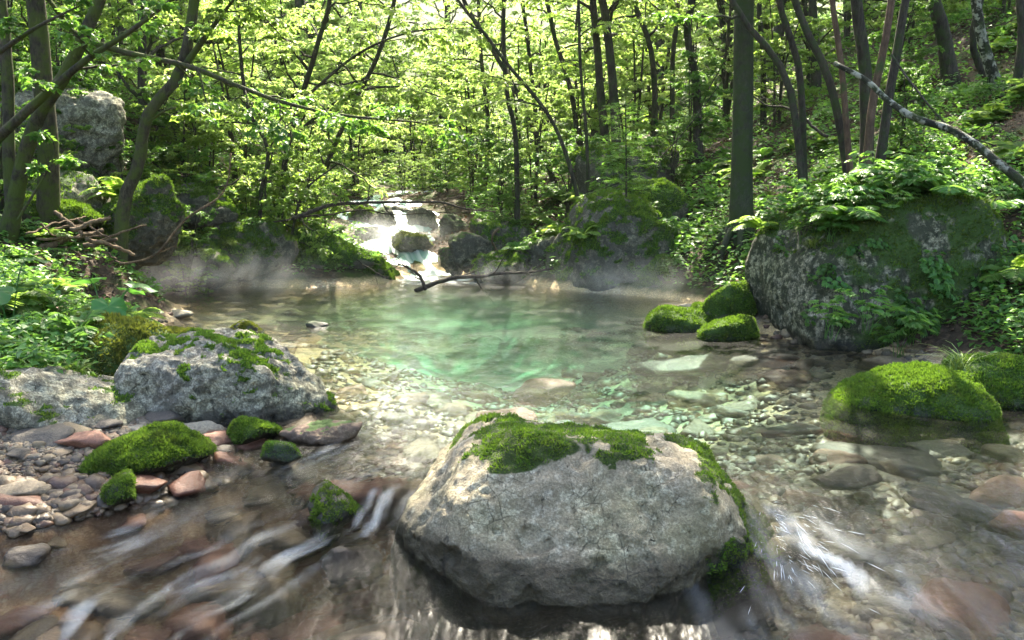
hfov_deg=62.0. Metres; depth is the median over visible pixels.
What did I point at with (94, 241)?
driftwood
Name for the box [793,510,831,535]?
stone
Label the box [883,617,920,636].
stone
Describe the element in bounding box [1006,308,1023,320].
leafy herb
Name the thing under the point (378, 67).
young tree
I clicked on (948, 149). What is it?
leafy herb
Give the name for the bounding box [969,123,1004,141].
leafy herb
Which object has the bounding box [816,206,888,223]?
fern
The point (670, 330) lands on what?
mossy stone
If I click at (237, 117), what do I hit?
young tree
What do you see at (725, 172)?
leafy herb
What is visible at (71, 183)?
boulder
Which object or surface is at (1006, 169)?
fallen log
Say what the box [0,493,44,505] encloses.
stone
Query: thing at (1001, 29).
fern
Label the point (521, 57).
young tree
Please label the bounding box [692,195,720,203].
fern
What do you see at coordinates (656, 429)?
stone
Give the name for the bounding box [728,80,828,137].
fallen branch
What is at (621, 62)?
young tree
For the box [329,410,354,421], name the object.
stone
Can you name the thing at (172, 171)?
young tree
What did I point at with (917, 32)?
young tree
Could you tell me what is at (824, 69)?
tree
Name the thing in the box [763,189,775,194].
grass tuft
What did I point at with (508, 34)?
young tree
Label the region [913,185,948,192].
fern
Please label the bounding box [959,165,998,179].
leafy herb
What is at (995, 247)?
leafy herb
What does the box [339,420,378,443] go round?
stone
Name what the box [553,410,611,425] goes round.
stone
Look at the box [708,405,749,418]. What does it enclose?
stone
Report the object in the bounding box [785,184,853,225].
leafy herb
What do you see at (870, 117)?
tree
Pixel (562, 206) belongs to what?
leafy herb
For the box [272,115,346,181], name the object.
young tree
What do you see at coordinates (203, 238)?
young tree
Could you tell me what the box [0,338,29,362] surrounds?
fern
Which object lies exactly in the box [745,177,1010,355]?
boulder
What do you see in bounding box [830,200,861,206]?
leafy herb
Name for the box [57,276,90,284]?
fern
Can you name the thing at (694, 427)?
stone
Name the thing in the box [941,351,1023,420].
mossy stone
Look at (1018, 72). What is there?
tree
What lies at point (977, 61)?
tree
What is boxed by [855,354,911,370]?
stone
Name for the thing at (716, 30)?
young tree
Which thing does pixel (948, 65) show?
tree
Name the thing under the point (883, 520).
stone
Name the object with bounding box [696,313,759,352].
mossy stone
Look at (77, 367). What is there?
grass tuft
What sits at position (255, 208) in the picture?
young tree
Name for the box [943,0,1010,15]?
young tree
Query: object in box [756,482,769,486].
stone
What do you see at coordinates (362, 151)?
young tree
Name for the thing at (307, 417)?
stone
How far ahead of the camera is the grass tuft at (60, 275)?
8.52 m
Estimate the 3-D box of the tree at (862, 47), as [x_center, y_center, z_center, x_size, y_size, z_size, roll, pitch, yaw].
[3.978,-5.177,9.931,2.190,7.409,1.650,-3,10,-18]
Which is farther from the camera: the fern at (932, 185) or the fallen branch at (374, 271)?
the fallen branch at (374, 271)
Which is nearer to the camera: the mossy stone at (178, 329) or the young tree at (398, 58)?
the mossy stone at (178, 329)
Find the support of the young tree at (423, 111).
on the ground
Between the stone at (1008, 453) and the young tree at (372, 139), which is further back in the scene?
the young tree at (372, 139)
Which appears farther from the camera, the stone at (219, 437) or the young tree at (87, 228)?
the young tree at (87, 228)
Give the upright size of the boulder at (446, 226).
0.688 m
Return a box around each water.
[0,275,897,639]
[338,188,468,283]
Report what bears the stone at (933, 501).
on the pebbles
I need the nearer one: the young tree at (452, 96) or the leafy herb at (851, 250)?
the leafy herb at (851, 250)
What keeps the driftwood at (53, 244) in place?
on the ground
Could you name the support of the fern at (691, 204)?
on the boulder at (675, 201)
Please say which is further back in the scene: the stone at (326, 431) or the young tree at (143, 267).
the young tree at (143, 267)
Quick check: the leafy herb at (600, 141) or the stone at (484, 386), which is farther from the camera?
the leafy herb at (600, 141)
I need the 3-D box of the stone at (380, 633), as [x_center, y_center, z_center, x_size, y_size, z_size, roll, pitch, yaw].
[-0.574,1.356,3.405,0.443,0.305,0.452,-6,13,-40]
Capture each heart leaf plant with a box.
[0,257,48,324]
[70,277,157,315]
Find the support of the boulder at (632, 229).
on the ground
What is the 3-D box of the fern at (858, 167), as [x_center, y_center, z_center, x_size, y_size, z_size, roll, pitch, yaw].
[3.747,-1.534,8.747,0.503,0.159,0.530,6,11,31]
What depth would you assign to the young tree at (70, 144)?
10.87 m
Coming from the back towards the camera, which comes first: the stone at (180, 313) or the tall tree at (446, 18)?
the tall tree at (446, 18)
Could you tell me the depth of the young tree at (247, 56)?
13.87 m
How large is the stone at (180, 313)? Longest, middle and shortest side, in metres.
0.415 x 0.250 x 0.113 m
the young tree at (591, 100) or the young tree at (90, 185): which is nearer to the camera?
the young tree at (90, 185)
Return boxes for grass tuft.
[13,294,89,320]
[32,280,75,307]
[41,269,80,279]
[41,357,112,374]
[85,282,109,290]
[220,238,235,245]
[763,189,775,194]
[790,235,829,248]
[912,343,1003,371]
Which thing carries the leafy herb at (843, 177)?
on the boulder at (964, 232)
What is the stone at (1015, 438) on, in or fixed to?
on the ground
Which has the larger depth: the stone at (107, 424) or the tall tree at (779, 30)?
the tall tree at (779, 30)
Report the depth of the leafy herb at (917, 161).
7.76 m
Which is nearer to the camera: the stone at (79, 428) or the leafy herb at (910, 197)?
the stone at (79, 428)
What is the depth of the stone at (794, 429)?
6.09 m
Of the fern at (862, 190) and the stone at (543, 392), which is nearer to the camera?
the stone at (543, 392)
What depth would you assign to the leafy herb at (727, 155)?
14.10 m
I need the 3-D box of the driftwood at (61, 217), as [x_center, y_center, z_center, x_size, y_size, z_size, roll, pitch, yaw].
[-4.775,-1.040,9.179,0.412,0.278,0.064,4,10,21]
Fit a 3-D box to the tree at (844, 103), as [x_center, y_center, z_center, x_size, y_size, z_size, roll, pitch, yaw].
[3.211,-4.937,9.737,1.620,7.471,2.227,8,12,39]
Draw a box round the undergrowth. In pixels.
[0,0,1023,374]
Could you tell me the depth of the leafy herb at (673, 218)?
11.70 m
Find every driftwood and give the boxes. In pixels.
[25,216,85,234]
[36,235,104,240]
[37,228,103,247]
[40,223,62,244]
[53,210,84,236]
[54,224,91,229]
[70,216,110,231]
[76,218,116,244]
[83,237,117,247]
[85,237,134,255]
[101,224,146,239]
[101,250,124,263]
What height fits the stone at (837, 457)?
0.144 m
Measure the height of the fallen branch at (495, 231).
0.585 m
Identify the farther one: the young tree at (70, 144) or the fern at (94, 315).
the young tree at (70, 144)
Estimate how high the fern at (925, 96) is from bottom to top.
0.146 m
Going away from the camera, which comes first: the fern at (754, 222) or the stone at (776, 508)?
the stone at (776, 508)
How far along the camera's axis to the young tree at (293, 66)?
17.26 m
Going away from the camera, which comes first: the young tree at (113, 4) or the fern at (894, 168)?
the fern at (894, 168)
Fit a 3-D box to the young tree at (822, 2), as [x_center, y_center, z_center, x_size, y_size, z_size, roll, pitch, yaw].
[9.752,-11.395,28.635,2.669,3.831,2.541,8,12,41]
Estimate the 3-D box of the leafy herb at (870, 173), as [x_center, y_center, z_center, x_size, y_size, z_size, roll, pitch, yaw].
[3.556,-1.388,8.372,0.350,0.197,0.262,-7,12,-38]
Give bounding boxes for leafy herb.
[0,244,20,259]
[0,249,32,261]
[0,260,16,273]
[20,217,47,232]
[24,311,83,334]
[25,234,60,242]
[48,248,71,261]
[59,155,85,170]
[185,21,204,42]
[242,217,264,228]
[348,221,367,237]
[520,236,541,246]
[539,184,563,204]
[555,204,565,210]
[586,176,612,190]
[589,136,606,145]
[600,155,623,172]
[610,142,637,159]
[651,201,665,210]
[659,216,686,232]
[661,216,700,239]
[670,225,688,239]
[691,209,710,220]
[701,158,728,174]
[701,205,714,212]
[702,194,724,207]
[703,176,717,182]
[709,168,730,177]
[710,219,727,232]
[713,152,730,167]
[717,187,729,198]
[742,237,753,245]
[753,181,768,195]
[753,197,776,214]
[756,207,789,220]
[758,193,800,221]
[773,235,791,257]
[775,180,814,213]
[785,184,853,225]
[785,214,822,243]
[791,177,829,201]
[800,303,816,326]
[804,185,845,211]
[806,272,818,284]
[808,295,859,340]
[815,263,836,277]
[817,148,829,153]
[817,218,856,242]
[821,270,851,289]
[823,137,859,157]
[825,172,852,184]
[827,191,864,205]
[828,175,862,202]
[828,312,850,328]
[830,183,892,206]
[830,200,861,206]
[833,285,905,334]
[844,149,910,178]
[845,244,864,257]
[850,126,859,136]
[857,169,880,181]
[861,157,891,167]
[861,171,912,199]
[865,233,891,249]
[870,316,934,357]
[876,170,900,187]
[886,305,941,344]
[886,310,913,325]
[887,188,922,206]
[888,157,924,183]
[891,286,924,323]
[893,152,950,175]
[894,157,961,193]
[894,292,907,300]
[894,297,911,308]
[896,166,953,194]
[911,296,941,337]
[919,249,957,276]
[923,255,954,291]
[924,136,965,166]
[926,278,958,300]
[933,155,962,167]
[953,166,992,186]
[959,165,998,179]
[962,74,1005,102]
[968,270,998,289]
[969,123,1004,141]
[979,350,1006,353]
[986,182,1015,194]
[990,242,1002,254]
[991,181,1023,200]
[995,79,1011,88]
[995,132,1020,141]
[997,36,1016,53]
[1003,226,1023,253]
[1006,16,1016,34]
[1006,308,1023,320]
[1007,88,1023,106]
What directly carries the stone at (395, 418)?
on the ground
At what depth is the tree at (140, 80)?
13.97 m
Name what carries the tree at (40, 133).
on the ground
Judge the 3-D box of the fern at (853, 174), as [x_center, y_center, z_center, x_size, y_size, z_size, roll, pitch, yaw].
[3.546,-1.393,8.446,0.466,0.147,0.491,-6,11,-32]
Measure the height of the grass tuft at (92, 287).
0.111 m
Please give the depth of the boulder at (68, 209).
9.51 m
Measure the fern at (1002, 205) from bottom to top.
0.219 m
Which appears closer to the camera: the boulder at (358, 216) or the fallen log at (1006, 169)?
the fallen log at (1006, 169)
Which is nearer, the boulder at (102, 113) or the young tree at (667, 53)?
the boulder at (102, 113)
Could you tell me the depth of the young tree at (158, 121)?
12.99 m
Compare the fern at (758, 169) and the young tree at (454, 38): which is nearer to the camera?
the fern at (758, 169)
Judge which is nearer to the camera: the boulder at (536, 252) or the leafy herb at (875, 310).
the leafy herb at (875, 310)
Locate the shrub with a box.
[228,137,349,261]
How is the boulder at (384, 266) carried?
on the ground
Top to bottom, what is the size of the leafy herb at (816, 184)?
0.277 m
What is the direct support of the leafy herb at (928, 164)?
on the boulder at (964, 232)
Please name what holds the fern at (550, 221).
on the ground
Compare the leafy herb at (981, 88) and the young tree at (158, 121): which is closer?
the leafy herb at (981, 88)
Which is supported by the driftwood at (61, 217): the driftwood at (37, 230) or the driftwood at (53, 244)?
the driftwood at (37, 230)
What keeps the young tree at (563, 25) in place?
on the ground
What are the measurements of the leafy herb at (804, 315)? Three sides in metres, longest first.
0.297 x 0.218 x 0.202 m
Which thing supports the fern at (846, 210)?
on the boulder at (964, 232)
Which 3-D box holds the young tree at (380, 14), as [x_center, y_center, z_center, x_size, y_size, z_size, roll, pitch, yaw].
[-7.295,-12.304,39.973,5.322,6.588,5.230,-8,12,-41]
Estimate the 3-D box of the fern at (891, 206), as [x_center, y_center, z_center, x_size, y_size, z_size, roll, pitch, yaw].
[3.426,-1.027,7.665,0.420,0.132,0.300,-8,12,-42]
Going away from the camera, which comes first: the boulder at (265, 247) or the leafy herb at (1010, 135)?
the leafy herb at (1010, 135)
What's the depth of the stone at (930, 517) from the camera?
4.45 m
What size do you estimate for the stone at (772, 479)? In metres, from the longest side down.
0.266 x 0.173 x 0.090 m
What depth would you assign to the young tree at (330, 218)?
13.45 m
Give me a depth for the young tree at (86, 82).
11.74 m
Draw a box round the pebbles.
[0,312,1023,639]
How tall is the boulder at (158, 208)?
1.292 m
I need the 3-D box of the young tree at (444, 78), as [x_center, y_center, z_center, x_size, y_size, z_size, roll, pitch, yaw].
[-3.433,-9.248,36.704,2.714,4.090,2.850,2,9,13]
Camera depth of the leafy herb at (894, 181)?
7.92 m
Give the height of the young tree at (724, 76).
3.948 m
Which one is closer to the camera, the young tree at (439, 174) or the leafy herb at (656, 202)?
the leafy herb at (656, 202)
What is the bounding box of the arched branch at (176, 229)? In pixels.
[119,151,231,264]
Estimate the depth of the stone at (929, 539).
4.18 m
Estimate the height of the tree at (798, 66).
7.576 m
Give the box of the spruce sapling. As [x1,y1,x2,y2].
[586,96,673,196]
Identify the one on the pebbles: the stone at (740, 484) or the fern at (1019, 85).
the stone at (740, 484)
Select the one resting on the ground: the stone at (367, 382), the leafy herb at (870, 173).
the stone at (367, 382)
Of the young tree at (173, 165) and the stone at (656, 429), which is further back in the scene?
the young tree at (173, 165)
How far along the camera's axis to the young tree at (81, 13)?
13.02 m
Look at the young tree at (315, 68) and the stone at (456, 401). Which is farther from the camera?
the young tree at (315, 68)
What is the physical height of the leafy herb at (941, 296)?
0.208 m
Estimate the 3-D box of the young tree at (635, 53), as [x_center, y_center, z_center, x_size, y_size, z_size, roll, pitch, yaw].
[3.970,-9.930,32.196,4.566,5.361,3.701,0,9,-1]
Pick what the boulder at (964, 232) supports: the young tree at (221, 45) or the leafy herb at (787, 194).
the leafy herb at (787, 194)
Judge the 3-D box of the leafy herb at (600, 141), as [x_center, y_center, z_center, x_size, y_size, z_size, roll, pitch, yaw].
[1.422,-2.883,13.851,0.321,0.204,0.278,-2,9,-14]
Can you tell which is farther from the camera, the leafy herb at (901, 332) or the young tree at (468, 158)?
the young tree at (468, 158)
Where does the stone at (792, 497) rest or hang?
on the ground
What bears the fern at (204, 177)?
on the boulder at (227, 210)
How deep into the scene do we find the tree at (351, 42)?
14.50 m
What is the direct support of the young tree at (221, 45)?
on the ground
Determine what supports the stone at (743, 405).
on the ground
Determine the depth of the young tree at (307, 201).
13.35 m
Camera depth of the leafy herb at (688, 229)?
12.07 m
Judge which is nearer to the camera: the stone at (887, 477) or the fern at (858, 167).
the stone at (887, 477)
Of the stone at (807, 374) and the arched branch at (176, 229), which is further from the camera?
the arched branch at (176, 229)
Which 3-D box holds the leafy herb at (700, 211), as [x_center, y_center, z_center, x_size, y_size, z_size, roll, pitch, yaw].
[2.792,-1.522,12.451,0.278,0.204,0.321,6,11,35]
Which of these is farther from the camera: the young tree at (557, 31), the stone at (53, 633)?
the young tree at (557, 31)
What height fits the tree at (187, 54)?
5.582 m
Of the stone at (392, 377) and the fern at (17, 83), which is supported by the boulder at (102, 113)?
the fern at (17, 83)
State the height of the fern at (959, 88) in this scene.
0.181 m
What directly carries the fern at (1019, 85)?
on the ground
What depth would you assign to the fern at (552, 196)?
15.37 m
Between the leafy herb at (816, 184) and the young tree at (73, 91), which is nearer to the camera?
the leafy herb at (816, 184)
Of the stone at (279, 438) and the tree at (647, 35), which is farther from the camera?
the tree at (647, 35)
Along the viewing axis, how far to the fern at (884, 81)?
13.66 m
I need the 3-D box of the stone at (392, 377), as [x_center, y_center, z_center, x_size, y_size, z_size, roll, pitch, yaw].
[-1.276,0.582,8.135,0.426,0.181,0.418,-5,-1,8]
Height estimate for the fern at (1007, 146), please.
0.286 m
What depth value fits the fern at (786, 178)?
11.54 m
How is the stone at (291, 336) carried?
on the ground
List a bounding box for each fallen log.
[71,304,165,318]
[833,61,1023,189]
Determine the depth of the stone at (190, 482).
4.50 m
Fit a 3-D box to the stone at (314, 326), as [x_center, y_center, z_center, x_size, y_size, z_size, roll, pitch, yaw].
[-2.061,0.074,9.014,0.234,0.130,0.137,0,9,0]
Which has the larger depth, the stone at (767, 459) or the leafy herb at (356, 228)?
the leafy herb at (356, 228)
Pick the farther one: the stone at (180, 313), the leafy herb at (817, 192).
the stone at (180, 313)
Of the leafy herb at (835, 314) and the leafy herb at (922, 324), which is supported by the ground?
the leafy herb at (922, 324)
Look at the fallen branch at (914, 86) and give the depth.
8.22 m
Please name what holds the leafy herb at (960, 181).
on the boulder at (964, 232)
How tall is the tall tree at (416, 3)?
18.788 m
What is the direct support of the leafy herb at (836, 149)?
on the ground
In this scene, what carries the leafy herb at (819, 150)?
on the ground
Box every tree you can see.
[0,0,476,242]
[0,25,30,89]
[0,52,19,145]
[0,57,88,113]
[0,100,36,217]
[7,0,113,64]
[12,0,117,60]
[13,13,125,130]
[15,119,92,169]
[32,134,89,172]
[55,0,163,46]
[68,179,114,240]
[77,139,165,198]
[80,204,102,242]
[82,172,123,241]
[86,0,249,141]
[92,0,213,122]
[96,0,271,129]
[96,8,211,133]
[110,74,186,179]
[111,0,264,272]
[129,64,230,188]
[136,266,152,282]
[142,162,210,238]
[143,142,214,235]
[148,0,333,219]
[155,75,257,209]
[157,0,304,210]
[158,230,220,308]
[160,205,228,298]
[171,2,291,82]
[207,3,289,104]
[209,0,363,143]
[210,0,279,106]
[216,0,497,218]
[217,161,290,219]
[225,185,275,218]
[230,26,347,207]
[240,0,386,109]
[243,0,459,220]
[250,131,339,224]
[255,0,367,110]
[257,89,345,218]
[259,0,380,137]
[269,153,335,241]
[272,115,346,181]
[287,28,350,124]
[293,0,385,147]
[300,187,356,234]
[303,54,395,195]
[324,150,358,195]
[328,0,405,85]
[330,16,436,156]
[331,74,402,184]
[334,0,424,148]
[336,42,396,137]
[352,75,406,166]
[352,142,389,198]
[359,0,578,198]
[365,54,449,163]
[366,52,423,153]
[379,53,414,107]
[380,99,438,158]
[384,144,416,193]
[387,63,449,176]
[397,58,454,145]
[402,10,499,147]
[406,46,506,158]
[408,151,435,193]
[410,11,496,127]
[413,51,493,171]
[413,70,431,120]
[413,118,461,186]
[416,0,532,185]
[417,0,535,222]
[421,16,529,173]
[423,0,517,133]
[430,147,466,192]
[435,0,556,186]
[436,53,521,184]
[443,129,496,196]
[455,19,559,180]
[469,113,533,204]
[470,150,529,220]
[484,0,617,146]
[484,28,570,136]
[484,173,542,230]
[493,12,601,149]
[496,0,566,178]
[496,74,574,210]
[501,0,601,158]
[514,0,668,145]
[521,0,678,193]
[528,0,655,133]
[529,25,570,126]
[532,128,602,219]
[536,0,637,142]
[542,64,624,169]
[554,0,640,143]
[557,0,665,132]
[567,0,684,141]
[583,0,699,121]
[583,0,726,133]
[584,0,709,136]
[586,2,671,110]
[642,0,775,81]
[643,117,712,183]
[646,0,720,143]
[652,0,806,189]
[653,50,732,163]
[654,0,728,163]
[654,3,664,111]
[654,4,718,83]
[660,0,801,122]
[665,3,732,90]
[693,1,757,53]
[697,0,756,274]
[716,0,818,44]
[720,0,840,127]
[725,0,881,96]
[757,2,766,129]
[763,5,770,34]
[766,0,787,82]
[776,0,807,187]
[788,0,829,25]
[791,0,846,175]
[808,0,821,93]
[817,0,880,41]
[830,0,852,174]
[840,0,962,26]
[850,0,944,99]
[851,0,873,163]
[857,62,938,153]
[862,0,894,163]
[863,1,876,19]
[865,0,968,57]
[874,0,909,163]
[926,0,961,86]
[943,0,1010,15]
[969,0,990,90]
[970,0,1007,97]
[1011,0,1023,100]
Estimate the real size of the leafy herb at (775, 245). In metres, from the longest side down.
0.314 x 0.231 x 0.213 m
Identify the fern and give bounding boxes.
[0,77,26,87]
[0,281,59,313]
[0,281,69,315]
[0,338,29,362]
[1,250,27,262]
[1,349,44,368]
[5,283,47,311]
[10,247,50,257]
[13,15,27,28]
[19,227,71,239]
[20,49,55,59]
[30,329,75,344]
[35,283,91,303]
[38,277,86,292]
[45,309,109,338]
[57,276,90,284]
[76,176,175,199]
[138,307,162,325]
[188,170,224,183]
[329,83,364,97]
[369,251,389,256]
[501,241,530,249]
[520,212,554,222]
[527,228,558,241]
[539,189,573,200]
[540,218,562,229]
[562,225,600,238]
[563,192,584,201]
[641,136,663,145]
[682,227,708,237]
[687,200,700,206]
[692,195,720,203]
[693,162,727,172]
[696,185,729,195]
[713,158,753,167]
[714,147,730,155]
[716,162,771,178]
[726,213,785,230]
[753,147,776,158]
[756,158,771,163]
[774,175,809,186]
[777,138,794,149]
[794,131,859,148]
[806,205,879,224]
[814,217,859,230]
[815,164,856,175]
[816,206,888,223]
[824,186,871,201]
[829,160,858,170]
[845,172,892,182]
[847,184,875,195]
[849,163,877,172]
[856,161,935,177]
[863,181,921,195]
[872,73,909,87]
[875,146,902,155]
[877,164,921,175]
[877,199,909,210]
[892,176,996,197]
[904,182,948,192]
[911,95,948,100]
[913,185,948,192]
[946,84,981,93]
[951,111,1011,126]
[967,103,1012,119]
[969,193,1023,209]
[977,36,1011,52]
[978,254,1023,282]
[983,140,1023,159]
[987,25,1014,36]
[1004,78,1023,94]
[1006,20,1017,30]
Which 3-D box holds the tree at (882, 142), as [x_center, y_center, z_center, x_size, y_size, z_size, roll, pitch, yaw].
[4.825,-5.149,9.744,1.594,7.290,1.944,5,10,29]
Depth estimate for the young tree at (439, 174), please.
19.72 m
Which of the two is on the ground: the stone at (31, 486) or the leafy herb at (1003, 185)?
the leafy herb at (1003, 185)
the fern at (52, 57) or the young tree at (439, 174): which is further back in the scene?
the young tree at (439, 174)
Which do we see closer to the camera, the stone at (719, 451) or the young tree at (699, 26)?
the stone at (719, 451)
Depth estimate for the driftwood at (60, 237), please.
9.10 m
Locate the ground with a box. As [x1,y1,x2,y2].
[0,0,1023,587]
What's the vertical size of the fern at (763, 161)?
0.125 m
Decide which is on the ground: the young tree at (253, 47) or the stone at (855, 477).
the young tree at (253, 47)
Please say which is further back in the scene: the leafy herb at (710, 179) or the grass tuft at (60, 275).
the leafy herb at (710, 179)
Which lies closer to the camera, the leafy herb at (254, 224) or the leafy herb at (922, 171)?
the leafy herb at (922, 171)
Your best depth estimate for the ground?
11.68 m
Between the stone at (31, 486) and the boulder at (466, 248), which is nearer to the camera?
the stone at (31, 486)
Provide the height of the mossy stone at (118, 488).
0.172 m
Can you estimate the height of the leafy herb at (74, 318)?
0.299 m
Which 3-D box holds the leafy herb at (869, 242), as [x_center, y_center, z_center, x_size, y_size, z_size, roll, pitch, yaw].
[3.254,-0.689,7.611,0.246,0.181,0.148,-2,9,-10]
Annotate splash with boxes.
[741,508,900,610]
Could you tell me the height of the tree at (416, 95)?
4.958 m
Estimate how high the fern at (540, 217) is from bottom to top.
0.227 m
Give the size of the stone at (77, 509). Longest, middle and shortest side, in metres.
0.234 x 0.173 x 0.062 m
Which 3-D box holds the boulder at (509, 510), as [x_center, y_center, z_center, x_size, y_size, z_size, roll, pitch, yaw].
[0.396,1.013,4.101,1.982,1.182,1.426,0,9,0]
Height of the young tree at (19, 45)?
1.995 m
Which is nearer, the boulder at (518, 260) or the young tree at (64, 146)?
the young tree at (64, 146)
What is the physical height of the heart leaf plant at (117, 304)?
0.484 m
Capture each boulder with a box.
[0,85,125,186]
[0,168,111,231]
[0,363,146,429]
[22,194,105,228]
[61,307,176,376]
[91,173,187,270]
[111,327,339,427]
[150,235,236,293]
[175,178,239,228]
[202,216,299,283]
[282,221,305,232]
[288,223,376,268]
[348,204,374,222]
[354,226,383,239]
[364,255,400,279]
[368,205,395,227]
[390,230,434,251]
[391,205,409,212]
[395,411,757,639]
[406,207,438,228]
[438,213,469,234]
[438,247,462,275]
[448,231,494,272]
[469,217,542,249]
[471,249,531,290]
[525,236,554,266]
[545,188,676,291]
[569,140,679,194]
[608,177,689,225]
[638,253,678,286]
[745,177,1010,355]
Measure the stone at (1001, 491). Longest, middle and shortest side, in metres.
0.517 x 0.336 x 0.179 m
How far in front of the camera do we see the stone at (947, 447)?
5.39 m
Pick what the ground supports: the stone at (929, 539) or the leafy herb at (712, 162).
the leafy herb at (712, 162)
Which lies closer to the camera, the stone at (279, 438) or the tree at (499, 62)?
the stone at (279, 438)
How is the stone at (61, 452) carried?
on the pebbles
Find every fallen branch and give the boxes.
[273,198,477,222]
[291,176,510,242]
[356,259,405,286]
[376,254,427,290]
[414,248,553,309]
[491,228,498,253]
[584,82,732,195]
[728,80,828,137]
[890,54,999,154]
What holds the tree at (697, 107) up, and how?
on the ground
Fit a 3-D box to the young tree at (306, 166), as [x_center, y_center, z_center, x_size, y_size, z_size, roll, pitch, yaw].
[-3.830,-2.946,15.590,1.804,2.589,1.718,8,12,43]
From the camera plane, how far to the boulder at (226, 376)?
5.42 m
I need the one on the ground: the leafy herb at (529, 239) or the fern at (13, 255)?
the fern at (13, 255)
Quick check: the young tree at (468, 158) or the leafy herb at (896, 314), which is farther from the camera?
the young tree at (468, 158)
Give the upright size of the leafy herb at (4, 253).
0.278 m
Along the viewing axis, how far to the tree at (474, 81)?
12.56 m
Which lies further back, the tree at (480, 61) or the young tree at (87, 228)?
the tree at (480, 61)
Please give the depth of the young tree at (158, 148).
11.58 m
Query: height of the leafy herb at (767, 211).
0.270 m
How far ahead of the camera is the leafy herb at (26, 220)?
9.11 m
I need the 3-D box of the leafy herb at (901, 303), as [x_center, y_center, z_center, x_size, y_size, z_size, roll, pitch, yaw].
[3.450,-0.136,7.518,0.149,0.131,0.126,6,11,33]
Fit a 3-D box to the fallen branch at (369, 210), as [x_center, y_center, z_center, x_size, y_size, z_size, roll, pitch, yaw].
[-1.949,-1.649,12.763,3.142,0.481,0.708,-4,10,-25]
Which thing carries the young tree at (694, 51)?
on the ground
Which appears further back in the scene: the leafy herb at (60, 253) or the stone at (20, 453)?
the leafy herb at (60, 253)
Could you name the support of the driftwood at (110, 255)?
on the ground
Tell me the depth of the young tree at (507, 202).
14.14 m
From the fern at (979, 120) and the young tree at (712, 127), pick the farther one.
the young tree at (712, 127)
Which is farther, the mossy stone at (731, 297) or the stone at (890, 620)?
the mossy stone at (731, 297)
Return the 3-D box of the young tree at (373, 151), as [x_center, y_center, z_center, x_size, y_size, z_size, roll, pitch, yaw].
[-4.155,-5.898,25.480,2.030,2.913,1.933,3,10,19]
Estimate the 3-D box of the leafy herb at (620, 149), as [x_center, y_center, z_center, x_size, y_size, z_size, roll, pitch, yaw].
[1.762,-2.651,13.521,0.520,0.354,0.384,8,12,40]
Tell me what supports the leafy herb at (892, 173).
on the boulder at (964, 232)
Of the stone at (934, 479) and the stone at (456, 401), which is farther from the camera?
the stone at (456, 401)
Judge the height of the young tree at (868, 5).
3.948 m
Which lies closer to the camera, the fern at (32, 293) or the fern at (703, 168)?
the fern at (32, 293)
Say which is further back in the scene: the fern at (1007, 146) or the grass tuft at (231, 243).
the grass tuft at (231, 243)
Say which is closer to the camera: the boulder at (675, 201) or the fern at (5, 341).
the fern at (5, 341)
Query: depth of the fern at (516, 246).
13.14 m
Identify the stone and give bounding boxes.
[0,478,51,495]
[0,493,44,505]
[4,543,50,565]
[6,448,31,460]
[10,423,74,446]
[16,522,35,533]
[35,626,60,639]
[51,449,72,456]
[54,430,110,448]
[63,422,92,432]
[63,499,96,517]
[77,420,217,475]
[94,419,122,428]
[99,468,137,505]
[128,424,145,430]
[135,474,167,493]
[145,410,184,422]
[167,325,192,333]
[167,470,204,496]
[172,309,193,318]
[185,420,226,433]
[203,430,232,445]
[214,451,232,461]
[226,415,282,445]
[229,319,266,333]
[235,438,270,446]
[260,440,301,461]
[273,436,287,440]
[278,342,297,350]
[278,419,361,444]
[282,331,320,342]
[283,412,317,427]
[306,321,328,332]
[307,479,358,523]
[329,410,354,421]
[332,546,347,552]
[333,626,389,639]
[336,384,367,397]
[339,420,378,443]
[343,348,356,352]
[354,431,373,441]
[358,376,386,388]
[366,372,399,382]
[373,412,413,424]
[386,446,403,452]
[393,392,429,408]
[403,436,440,462]
[421,391,451,404]
[430,403,472,411]
[434,403,469,416]
[451,400,461,403]
[452,390,499,403]
[463,410,486,423]
[474,382,496,392]
[475,407,537,421]
[513,378,575,406]
[538,413,556,422]
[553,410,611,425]
[554,420,581,424]
[561,367,585,378]
[574,393,599,401]
[582,372,601,381]
[588,409,622,421]
[605,418,676,432]
[627,343,652,356]
[629,353,729,376]
[639,427,667,432]
[640,304,712,355]
[665,390,718,407]
[677,303,690,306]
[679,419,715,437]
[690,301,703,308]
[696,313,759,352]
[700,279,757,319]
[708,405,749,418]
[710,447,728,457]
[724,399,759,410]
[729,351,799,370]
[732,481,764,494]
[750,470,779,485]
[754,454,787,467]
[756,369,812,379]
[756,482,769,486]
[761,423,822,437]
[762,369,808,391]
[762,499,783,514]
[782,489,832,507]
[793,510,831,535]
[794,536,838,545]
[801,543,889,579]
[808,448,867,468]
[809,441,941,476]
[810,465,882,490]
[819,360,1010,453]
[830,463,877,470]
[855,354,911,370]
[871,595,919,624]
[875,470,904,482]
[877,518,890,528]
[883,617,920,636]
[902,486,1000,522]
[903,528,955,549]
[905,439,973,457]
[909,577,1010,639]
[912,509,941,526]
[919,476,938,483]
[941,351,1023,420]
[969,475,1023,509]
[980,443,1023,463]
[988,510,1023,539]
[1006,429,1023,445]
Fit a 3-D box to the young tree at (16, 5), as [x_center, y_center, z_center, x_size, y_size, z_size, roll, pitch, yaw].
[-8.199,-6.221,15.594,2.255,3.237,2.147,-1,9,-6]
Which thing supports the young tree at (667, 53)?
on the ground
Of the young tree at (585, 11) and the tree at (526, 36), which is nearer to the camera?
the tree at (526, 36)
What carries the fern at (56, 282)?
on the ground

